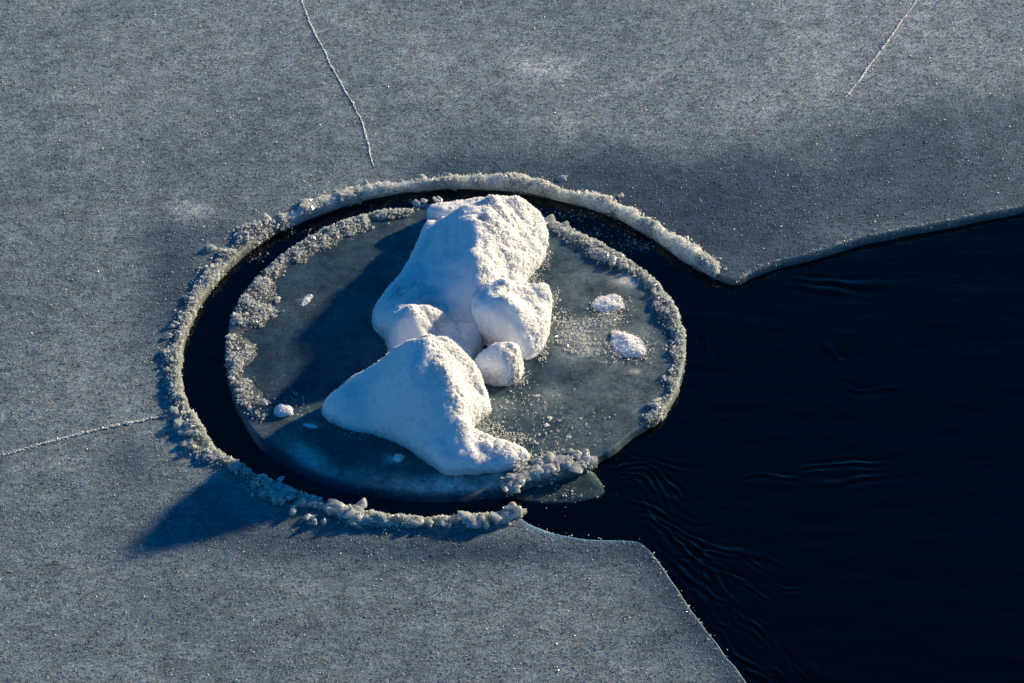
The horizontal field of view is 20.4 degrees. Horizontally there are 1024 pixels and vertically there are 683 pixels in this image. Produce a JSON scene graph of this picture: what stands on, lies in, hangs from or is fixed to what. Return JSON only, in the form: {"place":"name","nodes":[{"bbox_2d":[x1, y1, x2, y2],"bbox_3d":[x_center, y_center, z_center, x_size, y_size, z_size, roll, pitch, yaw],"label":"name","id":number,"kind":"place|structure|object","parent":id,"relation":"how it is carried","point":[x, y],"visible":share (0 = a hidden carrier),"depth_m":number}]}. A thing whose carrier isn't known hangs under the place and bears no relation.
{"place":"outdoors","nodes":[
{"label":"outdoors","id":0,"kind":"place"},
{"bbox_2d":[181,189,1023,682],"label":"water","id":1,"kind":"structure","parent":0,"point":[817,475],"depth_m":12.52},
{"bbox_2d":[247,198,657,263],"bbox_3d":[-0.283,-0.537,13.762,1.968,0.018,0.518,0,40,0],"label":"slush","id":2,"kind":"object","parent":1,"relation":"on","point":[578,218],"visible":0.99,"depth_m":13.73},
{"bbox_2d":[224,196,686,501],"bbox_3d":[-0.254,0.056,13.101,2.155,0.201,2.191,0,40,0],"label":"ice floe","id":3,"kind":"object","parent":1,"relation":"on","point":[323,344],"visible":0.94,"depth_m":12.94},
{"bbox_2d":[273,404,293,416],"bbox_3d":[-1.019,0.312,12.686,0.110,0.050,0.108,0,40,0],"label":"snow lump","id":4,"kind":"object","parent":3,"relation":"on","point":[282,410],"visible":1,"depth_m":12.67},
{"bbox_2d":[299,294,312,305],"bbox_3d":[-0.964,-0.186,13.292,0.068,0.032,0.128,19,44,21],"label":"snow scrap","id":5,"kind":"object","parent":3,"relation":"on","point":[306,300],"visible":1,"depth_m":13.29},
{"bbox_2d":[303,423,317,428],"bbox_3d":[-0.894,0.379,12.619,0.100,0.028,0.057,15,42,17],"label":"snow scrap","id":6,"kind":"object","parent":3,"relation":"on","point":[310,426],"visible":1,"depth_m":12.61},
{"bbox_2d":[393,453,404,461],"bbox_3d":[-0.497,0.512,12.451,0.078,0.046,0.082,0,40,0],"label":"snow scrap","id":7,"kind":"object","parent":3,"relation":"on","point":[398,457],"visible":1,"depth_m":12.44},
{"bbox_2d":[320,333,530,476],"bbox_3d":[-0.333,0.225,12.519,0.981,0.398,0.554,23,45,25],"label":"snow mound","id":8,"kind":"object","parent":3,"relation":"on","point":[424,397],"visible":1,"depth_m":12.45},
{"bbox_2d":[426,197,484,220],"bbox_3d":[-0.182,-0.625,13.748,0.485,0.116,0.190,0,40,0],"label":"snow ledge","id":9,"kind":"object","parent":3,"relation":"on","point":[436,211],"visible":0.31,"depth_m":13.71},
{"bbox_2d":[370,194,548,360],"bbox_3d":[-0.264,-0.312,13.254,0.656,0.274,1.308,14,42,16],"label":"snow mound","id":10,"kind":"object","parent":3,"relation":"on","point":[459,257],"visible":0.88,"depth_m":13.26},
{"bbox_2d":[267,246,664,466],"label":"snow crumbs","id":11,"kind":"object","parent":3,"relation":"on","point":[566,339],"visible":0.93,"depth_m":13.04},
{"bbox_2d":[473,341,524,385],"bbox_3d":[-0.064,0.092,12.842,0.261,0.184,0.207,0,40,0],"label":"snow lump","id":12,"kind":"object","parent":3,"relation":"on","point":[499,363],"visible":0.91,"depth_m":12.80},
{"bbox_2d":[471,277,552,359],"bbox_3d":[-0.007,-0.135,13.049,0.405,0.263,0.443,0,40,0],"label":"snow mound","id":13,"kind":"object","parent":3,"relation":"on","point":[504,309],"visible":0.93,"depth_m":12.98},
{"bbox_2d":[591,294,624,312],"bbox_3d":[0.444,-0.176,13.273,0.180,0.048,0.163,0,40,0],"label":"snow lump","id":14,"kind":"object","parent":3,"relation":"on","point":[609,302],"visible":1,"depth_m":13.25},
{"bbox_2d":[610,330,646,357],"bbox_3d":[0.536,0.014,13.044,0.193,0.045,0.219,0,40,0],"label":"snow lump","id":15,"kind":"object","parent":3,"relation":"on","point":[625,343],"visible":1,"depth_m":13.03},
{"bbox_2d":[0,0,1023,682],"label":"ice sheet","id":16,"kind":"object","parent":1,"relation":"on","point":[802,230],"visible":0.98,"depth_m":13.89},
{"bbox_2d":[0,414,167,456],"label":"frozen crack","id":17,"kind":"object","parent":16,"relation":"on","point":[88,431],"visible":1,"depth_m":12.57},
{"bbox_2d":[170,400,245,469],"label":"ice ridge","id":18,"kind":"structure","parent":16,"relation":"on","point":[198,443],"depth_m":12.52},
{"bbox_2d":[151,213,282,407],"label":"ice ridge","id":19,"kind":"structure","parent":16,"relation":"on","point":[253,235],"depth_m":13.36},
{"bbox_2d":[228,459,324,512],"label":"ice ridge","id":20,"kind":"structure","parent":16,"relation":"on","point":[265,487],"depth_m":12.26},
{"bbox_2d":[301,0,373,166],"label":"frozen crack","id":21,"kind":"object","parent":16,"relation":"on","point":[325,52],"visible":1,"depth_m":14.62},
{"bbox_2d":[289,498,459,532],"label":"ice ridge","id":22,"kind":"structure","parent":16,"relation":"on","point":[357,515],"depth_m":12.13},
{"bbox_2d":[457,502,526,530],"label":"ice ridge","id":23,"kind":"structure","parent":16,"relation":"on","point":[510,511],"depth_m":12.12},
{"bbox_2d":[274,171,726,278],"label":"ice ridge","id":24,"kind":"structure","parent":16,"relation":"on","point":[684,249],"depth_m":13.88},
{"bbox_2d":[0,0,1023,682],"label":"frost","id":25,"kind":"object","parent":16,"relation":"on","point":[450,98],"visible":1,"depth_m":14.14},
{"bbox_2d":[522,206,1022,672],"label":"edge frost","id":26,"kind":"object","parent":16,"relation":"on","point":[889,230],"visible":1,"depth_m":13.54},
{"bbox_2d":[846,0,916,96],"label":"frozen crack","id":27,"kind":"object","parent":16,"relation":"on","point":[867,67],"visible":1,"depth_m":14.84},
{"bbox_2d":[514,471,604,502],"bbox_3d":[0.194,0.633,12.368,0.454,0.017,0.228,0,40,0],"label":"thin ice plate","id":28,"kind":"object","parent":1,"relation":"on","point":[582,484],"visible":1,"depth_m":12.34},
{"bbox_2d":[530,485,604,508],"bbox_3d":[0.241,0.656,12.329,0.350,0.013,0.234,-21,44,-23],"label":"plate frost","id":29,"kind":"object","parent":28,"relation":"on","point":[568,493],"visible":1,"depth_m":12.32}
]}

